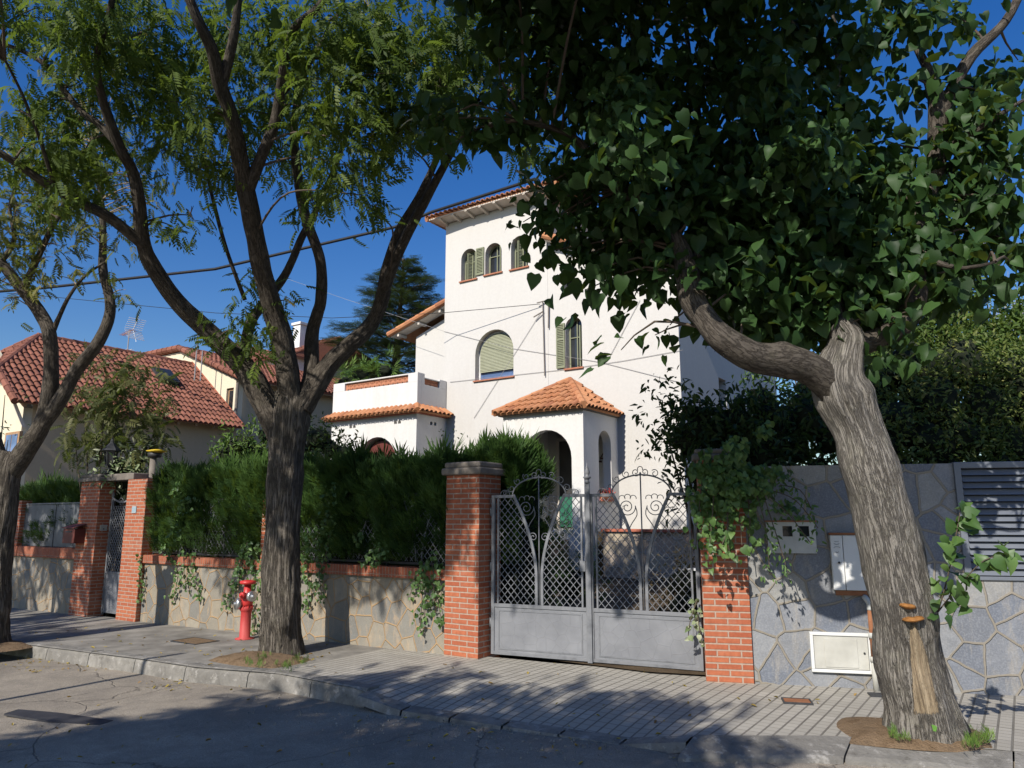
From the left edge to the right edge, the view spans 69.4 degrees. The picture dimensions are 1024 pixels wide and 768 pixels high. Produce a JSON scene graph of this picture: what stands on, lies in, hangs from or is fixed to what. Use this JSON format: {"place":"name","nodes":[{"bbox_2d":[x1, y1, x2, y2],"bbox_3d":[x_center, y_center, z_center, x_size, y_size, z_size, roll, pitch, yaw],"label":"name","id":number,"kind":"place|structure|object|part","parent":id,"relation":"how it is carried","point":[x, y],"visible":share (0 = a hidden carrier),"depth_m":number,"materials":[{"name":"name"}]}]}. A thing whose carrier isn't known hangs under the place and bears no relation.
{"place":"outdoors","nodes":[
{"label":"outdoors","id":0,"kind":"place"},
{"bbox_2d":[0,391,28,450],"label":"shrub","id":1,"kind":"object","parent":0,"point":[2,429],"visible":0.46,"depth_m":14.10,"materials":[{"name":"green plant"}]},
{"bbox_2d":[10,608,384,671],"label":"pavement","id":2,"kind":"structure","parent":0,"point":[54,625],"depth_m":10.72,"materials":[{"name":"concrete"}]},
{"bbox_2d":[0,640,31,651],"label":"soil","id":3,"kind":"structure","parent":2,"relation":"on","point":[13,645],"depth_m":10.06,"materials":[{"name":"brown soil"}]},
{"bbox_2d":[0,59,181,642],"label":"street tree","id":4,"kind":"object","parent":3,"relation":"on","point":[16,461],"visible":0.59,"depth_m":10.73,"materials":[{"name":"green plant"}]},
{"bbox_2d":[12,546,74,613],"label":"stone wall","id":5,"kind":"structure","parent":2,"relation":"on","point":[41,578],"depth_m":14.82,"materials":[{"name":"stone"}]},
{"bbox_2d":[14,501,32,545],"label":"brick pillar","id":6,"kind":"structure","parent":5,"relation":"on","point":[21,516],"depth_m":15.83,"materials":[{"name":"red brick"}]},
{"bbox_2d":[22,502,79,546],"bbox_3d":[-9.351,2.907,15.124,2.640,0.950,0.031,-7,-13,34],"label":"iron fence","id":7,"kind":"object","parent":5,"relation":"on","point":[39,512],"visible":0.52,"depth_m":15.19,"materials":[{"name":"grey metal"}]},
{"bbox_2d":[68,474,117,616],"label":"brick pillar","id":8,"kind":"structure","parent":2,"relation":"on","point":[87,583],"depth_m":13.91,"materials":[{"name":"brick"}]},
{"bbox_2d":[61,524,86,542],"bbox_3d":[-8.322,2.834,14.036,0.480,0.359,0.230,-7,-13,34],"label":"mailbox","id":9,"kind":"object","parent":8,"relation":"attached to","point":[72,533],"visible":1,"depth_m":13.95,"materials":[{"name":"metal"}]},
{"bbox_2d":[100,525,106,530],"bbox_3d":[-7.690,2.708,13.933,0.023,0.110,0.130,-7,-13,34],"label":"intercom","id":10,"kind":"object","parent":8,"relation":"attached to","point":[103,527],"visible":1,"depth_m":13.93,"materials":[{"name":"metal"}]},
{"bbox_2d":[102,437,120,473],"bbox_3d":[-7.712,1.374,14.223,0.340,0.700,0.294,-7,-13,34],"label":"garden lantern","id":11,"kind":"object","parent":8,"relation":"on","point":[112,447],"visible":0.9,"depth_m":14.16,"materials":[{"name":"metal"}]},
{"bbox_2d":[101,492,125,613],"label":"pedestrian gate","id":12,"kind":"structure","parent":8,"relation":"attached to","point":[110,592],"depth_m":13.77,"materials":[{"name":"metal"}]},
{"bbox_2d":[115,479,158,621],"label":"brick pillar","id":13,"kind":"structure","parent":2,"relation":"on","point":[135,541],"depth_m":13.02,"materials":[{"name":"red brick"}]},
{"bbox_2d":[107,473,148,481],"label":"gate lintel","id":14,"kind":"structure","parent":13,"relation":"on","point":[122,477],"depth_m":13.67,"materials":[{"name":"stone"}]},
{"bbox_2d":[132,506,136,512],"bbox_3d":[-6.731,2.239,13.180,0.140,0.120,0.014,-7,-13,34],"label":"house plaque","id":15,"kind":"object","parent":13,"relation":"attached to","point":[134,508],"visible":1,"depth_m":13.17,"materials":[{"name":"white ceramic"}]},
{"bbox_2d":[170,637,218,644],"bbox_3d":[-4.424,3.593,10.326,0.580,0.027,0.380,-7,-13,34],"label":"utility cover","id":16,"kind":"object","parent":2,"relation":"on","point":[194,640],"visible":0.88,"depth_m":10.33,"materials":[{"name":"metal"}]},
{"bbox_2d":[234,580,256,639],"bbox_3d":[-3.814,3.217,10.559,0.306,0.813,0.295,4,-11,-21],"label":"fire hydrant","id":17,"kind":"object","parent":2,"relation":"on","point":[243,603],"visible":1,"depth_m":10.51,"materials":[{"name":"metal"}]},
{"bbox_2d":[208,651,309,668],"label":"soil","id":18,"kind":"structure","parent":2,"relation":"on","point":[236,659],"depth_m":8.60,"materials":[{"name":"brown soil"}]},
{"bbox_2d":[245,651,995,749],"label":"grass","id":19,"kind":"structure","parent":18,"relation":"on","point":[973,739],"depth_m":5.38,"materials":[{"name":"green plant"}]},
{"bbox_2d":[0,0,571,655],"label":"street tree","id":20,"kind":"object","parent":2,"relation":"on","point":[112,42],"visible":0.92,"depth_m":8.79,"materials":[{"name":"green plant"}]},
{"bbox_2d":[140,554,444,653],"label":"stone wall","id":21,"kind":"structure","parent":2,"relation":"on","point":[368,606],"depth_m":10.22,"materials":[{"name":"stone"}]},
{"bbox_2d":[135,481,202,604],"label":"ivy","id":22,"kind":"object","parent":21,"relation":"attached to","point":[181,502],"visible":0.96,"depth_m":12.21,"materials":[{"name":"green plant"}]},
{"bbox_2d":[152,498,262,557],"bbox_3d":[-5.054,2.377,12.244,3.040,0.950,0.042,-7,-13,34],"label":"iron fence","id":23,"kind":"object","parent":21,"relation":"on","point":[223,555],"visible":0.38,"depth_m":12.16,"materials":[{"name":"metal"}]},
{"bbox_2d":[220,538,261,635],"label":"ivy","id":24,"kind":"object","parent":21,"relation":"attached to","point":[238,569],"visible":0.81,"depth_m":11.23,"materials":[{"name":"green plant"}]},
{"bbox_2d":[260,496,264,558],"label":"brick pillar","id":25,"kind":"structure","parent":21,"relation":"on","point":[262,537],"depth_m":11.27,"materials":[{"name":"brick"}]},
{"bbox_2d":[300,482,348,614],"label":"ivy","id":26,"kind":"object","parent":21,"relation":"attached to","point":[319,574],"visible":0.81,"depth_m":10.35,"materials":[{"name":"green plant"}]},
{"bbox_2d":[352,532,390,568],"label":"ivy","id":27,"kind":"object","parent":21,"relation":"on","point":[371,560],"visible":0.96,"depth_m":9.78,"materials":[{"name":"green plant"}]},
{"bbox_2d":[300,493,445,565],"bbox_3d":[-2.143,2.020,10.298,3.400,0.950,0.040,-7,-13,34],"label":"iron fence","id":28,"kind":"object","parent":21,"relation":"on","point":[387,562],"visible":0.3,"depth_m":9.84,"materials":[{"name":"metal"}]},
{"bbox_2d":[406,550,444,636],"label":"ivy","id":29,"kind":"object","parent":21,"relation":"attached to","point":[426,580],"visible":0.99,"depth_m":9.20,"materials":[{"name":"green plant"}]},
{"bbox_2d":[0,613,1014,767],"bbox_3d":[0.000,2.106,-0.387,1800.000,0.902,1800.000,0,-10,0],"label":"road","id":30,"kind":"structure","parent":0,"point":[124,701],"depth_m":6.15,"materials":[{"name":"grey asphalt"}]},
{"bbox_2d":[4,709,112,724],"bbox_3d":[-4.188,3.066,6.790,1.200,0.018,0.260,-4,-11,20],"label":"tar patch","id":31,"kind":"object","parent":30,"relation":"on","point":[46,716],"visible":0.95,"depth_m":6.78,"materials":[{"name":"grey asphalt"}]},
{"bbox_2d":[0,627,856,767],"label":"fallen leaves","id":32,"kind":"object","parent":30,"relation":"on","point":[580,762],"visible":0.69,"depth_m":6.70,"materials":[{"name":"brown plant"}]},
{"bbox_2d":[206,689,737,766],"bbox_3d":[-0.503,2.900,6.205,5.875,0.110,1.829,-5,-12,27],"label":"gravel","id":33,"kind":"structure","parent":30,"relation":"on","point":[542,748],"depth_m":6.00,"materials":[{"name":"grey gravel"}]},
{"bbox_2d":[0,638,1023,767],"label":"kerb","id":34,"kind":"structure","parent":30,"relation":"on","point":[774,749],"depth_m":6.06,"materials":[{"name":"concrete"}]},
{"bbox_2d":[0,0,1023,465],"label":"sky","id":35,"kind":"structure","parent":0,"point":[347,261],"materials":[{"name":"blue"}]},
{"bbox_2d":[599,488,615,498],"bbox_3d":[2.033,2.381,16.175,0.313,0.262,0.570,-7,-13,34],"label":"flower pot","id":36,"kind":"object","parent":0,"point":[609,490],"visible":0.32,"depth_m":16.06,"materials":[{"name":"ceramic"}]},
{"bbox_2d":[532,531,705,674],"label":"garden ground","id":37,"kind":"structure","parent":0,"point":[634,605],"depth_m":12.29,"materials":[{"name":"grey concrete"}]},
{"bbox_2d":[15,468,143,571],"bbox_3d":[-9.264,3.065,15.488,4.064,2.816,1.298,-7,-13,34],"label":"hedge","id":38,"kind":"object","parent":37,"relation":"on","point":[59,490],"visible":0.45,"depth_m":15.47,"materials":[{"name":"green plant"}]},
{"bbox_2d":[50,339,184,550],"bbox_3d":[-7.897,1.804,14.489,2.745,5.502,1.955,4,-11,-21],"label":"young tree","id":39,"kind":"object","parent":37,"relation":"on","point":[116,390],"visible":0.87,"depth_m":14.59,"materials":[{"name":"green plant"}]},
{"bbox_2d":[82,432,152,616],"bbox_3d":[-7.558,2.649,14.106,1.382,3.494,1.034,0,-10,0],"label":"shrub","id":40,"kind":"object","parent":37,"relation":"on","point":[118,467],"visible":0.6,"depth_m":14.17,"materials":[{"name":"green plant"}]},
{"bbox_2d":[0,333,245,553],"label":"neighbour house","id":41,"kind":"structure","parent":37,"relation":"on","point":[205,408],"depth_m":22.49,"materials":[{"name":"red tile"}]},
{"bbox_2d":[4,431,22,450],"bbox_3d":[-13.250,1.692,19.612,0.840,0.840,0.089,-7,-13,34],"label":"window","id":42,"kind":"structure","parent":41,"relation":"in","point":[12,440],"depth_m":19.58,"materials":[{"name":"blue glass"}]},
{"bbox_2d":[121,316,144,349],"bbox_3d":[-15.411,-1.748,29.781,1.094,1.860,0.700,-7,-13,34],"label":"tv aerial","id":43,"kind":"object","parent":41,"relation":"on","point":[130,333],"visible":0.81,"depth_m":29.70,"materials":[{"name":"metal"}]},
{"bbox_2d":[194,335,202,380],"bbox_3d":[-10.892,-1.244,25.627,0.670,2.382,0.038,-7,-13,34],"label":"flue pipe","id":44,"kind":"object","parent":41,"relation":"on","point":[195,363],"visible":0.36,"depth_m":25.45,"materials":[{"name":"grey metal"}]},
{"bbox_2d":[146,449,166,478],"bbox_3d":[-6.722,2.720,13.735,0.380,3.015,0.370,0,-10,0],"label":"garden light","id":45,"kind":"object","parent":37,"relation":"on","point":[154,454],"visible":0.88,"depth_m":13.90,"materials":[{"name":"stone"}]},
{"bbox_2d":[206,414,267,463],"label":"shrub","id":46,"kind":"object","parent":37,"relation":"on","point":[244,441],"visible":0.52,"depth_m":14.88,"materials":[{"name":"green plant"}]},
{"bbox_2d":[142,345,339,461],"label":"gabled house","id":47,"kind":"structure","parent":37,"relation":"on","point":[223,380],"depth_m":26.41,"materials":[{"name":"beige paint"}]},
{"bbox_2d":[228,388,233,408],"bbox_3d":[-9.683,0.567,25.604,0.390,0.830,0.070,-7,-13,34],"label":"window","id":48,"kind":"structure","parent":47,"relation":"in","point":[231,391],"depth_m":25.61,"materials":[{"name":"brown glass"}]},
{"bbox_2d":[141,430,477,567],"bbox_3d":[-3.274,2.311,11.571,7.018,2.895,1.756,-7,-13,34],"label":"hedge","id":49,"kind":"object","parent":37,"relation":"on","point":[360,474],"visible":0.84,"depth_m":10.55,"materials":[{"name":"green plant"}]},
{"bbox_2d":[251,321,376,378],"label":"white house","id":50,"kind":"structure","parent":37,"relation":"on","point":[324,347],"depth_m":34.67,"materials":[{"name":"white paint"}]},
{"bbox_2d":[304,411,364,458],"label":"shrub","id":51,"kind":"object","parent":37,"relation":"on","point":[320,437],"visible":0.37,"depth_m":14.85,"materials":[{"name":"green plant"}]},
{"bbox_2d":[332,344,409,388],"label":"shrub","id":52,"kind":"object","parent":37,"relation":"on","point":[361,373],"visible":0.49,"depth_m":24.29,"materials":[{"name":"green plant"}]},
{"bbox_2d":[319,254,444,387],"bbox_3d":[-5.315,0.719,34.396,10.682,14.224,9.849,-8,-13,38],"label":"cedar tree","id":53,"kind":"object","parent":37,"relation":"on","point":[407,295],"visible":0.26,"depth_m":34.27,"materials":[{"name":"green plant"}]},
{"bbox_2d":[431,428,469,448],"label":"shrub","id":54,"kind":"object","parent":37,"relation":"on","point":[450,433],"visible":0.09,"depth_m":12.44,"materials":[{"name":"green plant"}]},
{"bbox_2d":[463,421,557,604],"bbox_3d":[-0.011,1.953,9.752,1.021,2.935,1.311,-7,-13,34],"label":"hedge","id":55,"kind":"object","parent":37,"relation":"on","point":[516,457],"visible":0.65,"depth_m":9.56,"materials":[{"name":"green plant"}]},
{"bbox_2d":[321,181,776,580],"bbox_3d":[1.256,0.000,21.078,10.419,10.820,11.334,-7,-13,34],"label":"villa","id":56,"kind":"object","parent":37,"relation":"on","point":[581,421],"visible":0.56,"depth_m":18.66,"materials":[{"name":"white paint"}]},
{"bbox_2d":[0,177,534,292],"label":"power cable","id":57,"kind":"object","parent":56,"relation":"attached to","point":[326,242],"visible":0.55,"depth_m":21.17,"materials":[{"name":"black rubber"}]},
{"bbox_2d":[5,288,537,317],"bbox_3d":[-7.387,-2.407,20.109,16.408,1.326,0.757,-1,-10,7],"label":"telephone cable","id":58,"kind":"object","parent":56,"relation":"attached to","point":[323,317],"visible":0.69,"depth_m":19.99,"materials":[{"name":"black rubber"}]},
{"bbox_2d":[370,439,394,454],"bbox_3d":[-3.440,2.599,19.564,1.400,2.320,0.080,-7,-13,34],"label":"arched window","id":59,"kind":"structure","parent":56,"relation":"in","point":[381,441],"depth_m":19.72,"materials":[{"name":"red glass"}]},
{"bbox_2d":[459,251,477,282],"bbox_3d":[-1.131,-3.240,20.324,0.612,0.931,0.283,-7,-13,34],"label":"window","id":60,"kind":"structure","parent":56,"relation":"in","point":[470,262],"depth_m":20.40,"materials":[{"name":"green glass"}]},
{"bbox_2d":[289,279,681,382],"bbox_3d":[-2.021,-1.819,20.570,13.988,5.115,0.189,-7,-13,34],"label":"telephone cable","id":61,"kind":"object","parent":56,"relation":"attached to","point":[500,345],"visible":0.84,"depth_m":19.11,"materials":[{"name":"black rubber"}]},
{"bbox_2d":[476,245,502,276],"bbox_3d":[-0.552,-3.320,19.933,0.865,0.886,0.274,-7,-13,34],"label":"window","id":62,"kind":"structure","parent":56,"relation":"in","point":[495,256],"depth_m":19.99,"materials":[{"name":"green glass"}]},
{"bbox_2d":[473,331,514,381],"bbox_3d":[-0.421,-0.753,19.371,1.306,1.342,0.274,-7,-13,34],"label":"window","id":63,"kind":"structure","parent":56,"relation":"in","point":[493,358],"depth_m":19.44,"materials":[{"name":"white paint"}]},
{"bbox_2d":[474,314,539,417],"bbox_3d":[-0.131,-0.463,18.983,2.090,2.537,0.010,-7,-13,34],"label":"stay wire","id":64,"kind":"object","parent":56,"relation":"attached to","point":[508,363],"visible":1,"depth_m":18.96,"materials":[{"name":"grey metal"}]},
{"bbox_2d":[509,240,528,270],"bbox_3d":[0.245,-3.419,19.404,0.612,0.921,0.283,-7,-13,34],"label":"window","id":65,"kind":"structure","parent":56,"relation":"in","point":[519,264],"depth_m":19.47,"materials":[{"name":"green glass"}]},
{"bbox_2d":[556,438,572,527],"bbox_3d":[1.390,2.315,17.384,0.760,2.110,0.096,-7,-13,34],"label":"door","id":66,"kind":"structure","parent":56,"relation":"in","point":[563,452],"depth_m":17.51,"materials":[{"name":"brown wood"}]},
{"bbox_2d":[453,350,680,381],"bbox_3d":[1.051,-0.371,18.150,6.588,0.099,0.010,-7,-13,34],"label":"facade cable","id":67,"kind":"object","parent":56,"relation":"attached to","point":[563,369],"visible":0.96,"depth_m":18.11,"materials":[{"name":"black rubber"}]},
{"bbox_2d":[556,319,583,370],"bbox_3d":[1.465,-0.969,18.105,0.741,1.301,0.274,-7,-13,34],"label":"window","id":68,"kind":"structure","parent":56,"relation":"in","point":[575,332],"depth_m":18.15,"materials":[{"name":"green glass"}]},
{"bbox_2d":[527,501,611,606],"bbox_3d":[0.538,2.536,10.289,1.393,1.967,2.278,-6,-12,30],"label":"shrub","id":69,"kind":"object","parent":37,"relation":"on","point":[544,527],"visible":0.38,"depth_m":9.93,"materials":[{"name":"green plant"}]},
{"bbox_2d":[601,529,700,579],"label":"terrace plinth","id":70,"kind":"structure","parent":37,"relation":"on","point":[638,543],"depth_m":14.86,"materials":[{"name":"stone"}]},
{"bbox_2d":[636,542,702,626],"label":"shrub","id":71,"kind":"object","parent":37,"relation":"on","point":[674,584],"visible":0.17,"depth_m":10.83,"materials":[{"name":"green plant"}]},
{"bbox_2d":[621,365,836,559],"bbox_3d":[2.669,1.346,8.257,2.814,3.160,1.455,0,-10,0],"label":"shrub","id":72,"kind":"object","parent":37,"relation":"on","point":[709,425],"visible":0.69,"depth_m":8.24,"materials":[{"name":"green plant"}]},
{"bbox_2d":[724,350,886,465],"bbox_3d":[4.188,0.996,10.223,2.123,4.550,2.426,-9,-14,39],"label":"shrub","id":73,"kind":"object","parent":37,"relation":"on","point":[764,391],"visible":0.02,"depth_m":10.21,"materials":[{"name":"green plant"}]},
{"bbox_2d":[782,310,1023,465],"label":"hedge","id":74,"kind":"object","parent":37,"relation":"on","point":[929,418],"visible":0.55,"depth_m":8.72,"materials":[{"name":"green plant"}]},
{"bbox_2d":[864,215,1010,401],"bbox_3d":[7.946,0.107,13.957,4.003,8.046,2.883,0,-10,0],"label":"tree","id":75,"kind":"object","parent":37,"relation":"on","point":[923,327],"visible":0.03,"depth_m":13.92,"materials":[{"name":"green plant"}]},
{"bbox_2d":[920,281,1023,397],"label":"tree","id":76,"kind":"object","parent":37,"relation":"on","point":[1015,315],"visible":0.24,"depth_m":13.10,"materials":[{"name":"green plant"}]},
{"bbox_2d":[265,648,1023,751],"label":"tiled pavement","id":77,"kind":"structure","parent":0,"point":[713,708],"depth_m":6.82,"materials":[{"name":"grey tile"}]},
{"bbox_2d":[442,461,505,658],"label":"brick pillar","id":78,"kind":"structure","parent":77,"relation":"on","point":[472,487],"depth_m":8.98,"materials":[{"name":"brick"}]},
{"bbox_2d":[691,449,753,683],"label":"brick pillar","id":79,"kind":"structure","parent":77,"relation":"on","point":[728,652],"depth_m":7.50,"materials":[{"name":"brick"}]},
{"bbox_2d":[490,462,703,670],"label":"driveway gate","id":80,"kind":"structure","parent":79,"relation":"attached to","point":[590,633],"depth_m":8.40,"materials":[{"name":"metal"}]},
{"bbox_2d":[684,599,704,646],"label":"ivy","id":81,"kind":"object","parent":79,"relation":"attached to","point":[696,626],"visible":0.98,"depth_m":7.74,"materials":[{"name":"green plant"}]},
{"bbox_2d":[682,420,801,574],"bbox_3d":[2.344,1.118,7.520,1.262,1.576,0.761,0,-10,0],"label":"ivy","id":82,"kind":"object","parent":79,"relation":"attached to","point":[734,481],"visible":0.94,"depth_m":7.36,"materials":[{"name":"green plant"}]},
{"bbox_2d":[718,503,755,556],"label":"ivy","id":83,"kind":"object","parent":82,"relation":"attached to","point":[725,538],"visible":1,"depth_m":7.24,"materials":[{"name":"green plant"}]},
{"bbox_2d":[781,697,813,704],"bbox_3d":[2.549,2.841,6.617,0.250,0.027,0.190,-2,-11,13],"label":"utility cover","id":84,"kind":"object","parent":77,"relation":"on","point":[797,701],"visible":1,"depth_m":6.58,"materials":[{"name":"metal"}]},
{"bbox_2d":[867,692,881,697],"bbox_3d":[3.404,2.883,6.843,0.190,0.027,0.140,-2,-11,13],"label":"utility cover","id":85,"kind":"object","parent":77,"relation":"on","point":[873,694],"visible":0.56,"depth_m":6.85,"materials":[{"name":"metal"}]},
{"bbox_2d":[744,463,1023,695],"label":"slate wall","id":86,"kind":"structure","parent":77,"relation":"on","point":[982,643],"depth_m":7.32,"materials":[{"name":"stone"}]},
{"bbox_2d":[748,469,826,585],"bbox_3d":[2.634,1.387,7.226,0.586,1.126,0.587,5,-11,-23],"label":"jasmine","id":87,"kind":"object","parent":86,"relation":"attached to","point":[776,504],"visible":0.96,"depth_m":7.17,"materials":[{"name":"green plant"}]},
{"bbox_2d":[765,520,816,553],"bbox_3d":[2.831,1.550,7.509,0.494,0.326,0.062,-2,-11,13],"label":"meter box","id":88,"kind":"object","parent":86,"relation":"attached to","point":[790,540],"visible":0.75,"depth_m":7.49,"materials":[{"name":"grey plastic"}]},
{"bbox_2d":[782,526,791,535],"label":"window","id":89,"kind":"structure","parent":88,"relation":"in","point":[787,530],"depth_m":7.52,"materials":[{"name":"black glass"}]},
{"bbox_2d":[799,526,808,535],"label":"window","id":90,"kind":"structure","parent":88,"relation":"in","point":[805,529],"depth_m":7.48,"materials":[{"name":"black glass"}]},
{"bbox_2d":[809,631,871,673],"bbox_3d":[3.212,2.622,7.227,0.560,0.375,0.054,-2,-11,13],"label":"gas hatch","id":91,"kind":"object","parent":86,"relation":"attached to","point":[839,652],"visible":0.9,"depth_m":7.21,"materials":[{"name":"metal"}]},
{"bbox_2d":[813,635,869,669],"bbox_3d":[3.214,2.623,7.233,0.492,0.307,0.042,-2,-11,13],"label":"door","id":92,"kind":"structure","parent":91,"relation":"in","point":[818,640],"depth_m":7.22,"materials":[{"name":"white metal"}]},
{"bbox_2d":[828,533,868,595],"bbox_3d":[3.487,1.777,7.305,0.640,0.605,0.080,-2,-11,13],"label":"electric cabinet","id":93,"kind":"object","parent":86,"relation":"attached to","point":[846,566],"visible":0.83,"depth_m":7.32,"materials":[{"name":"metal"}]},
{"bbox_3d":[3.489,1.766,7.313,0.620,0.530,0.068,-2,-11,13],"label":"door","id":94,"kind":"part","parent":93,"relation":"part of","materials":[{"name":"grey metal"}]},
{"bbox_2d":[861,594,879,690],"bbox_3d":[3.466,2.490,7.148,0.070,0.886,0.109,6,-12,-28],"label":"drain pipe","id":95,"kind":"object","parent":86,"relation":"attached to","point":[866,598],"visible":0.6,"depth_m":7.13,"materials":[{"name":"white plastic"}]},
{"bbox_2d":[952,461,1023,580],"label":"louvre shutter","id":96,"kind":"object","parent":86,"relation":"attached to","point":[993,492],"visible":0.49,"depth_m":7.16,"materials":[{"name":"metal"}]},
{"bbox_2d":[837,717,991,751],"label":"soil","id":97,"kind":"structure","parent":77,"relation":"on","point":[869,731],"depth_m":5.43,"materials":[{"name":"brown soil"}]},
{"bbox_2d":[225,0,1023,743],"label":"street tree","id":98,"kind":"object","parent":97,"relation":"on","point":[781,256],"visible":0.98,"depth_m":5.70,"materials":[{"name":"green plant"}]},
{"bbox_2d":[899,603,915,608],"bbox_3d":[2.850,1.600,5.332,0.116,0.045,0.116,0,-10,0],"label":"bracket fungus","id":99,"kind":"object","parent":98,"relation":"attached to","point":[907,606],"visible":1,"depth_m":5.29},
{"bbox_2d":[902,616,924,621],"bbox_3d":[2.885,1.690,5.322,0.140,0.046,0.140,7,-13,-34],"label":"bracket fungus","id":100,"kind":"object","parent":98,"relation":"attached to","point":[914,619],"visible":1,"depth_m":5.28}
]}

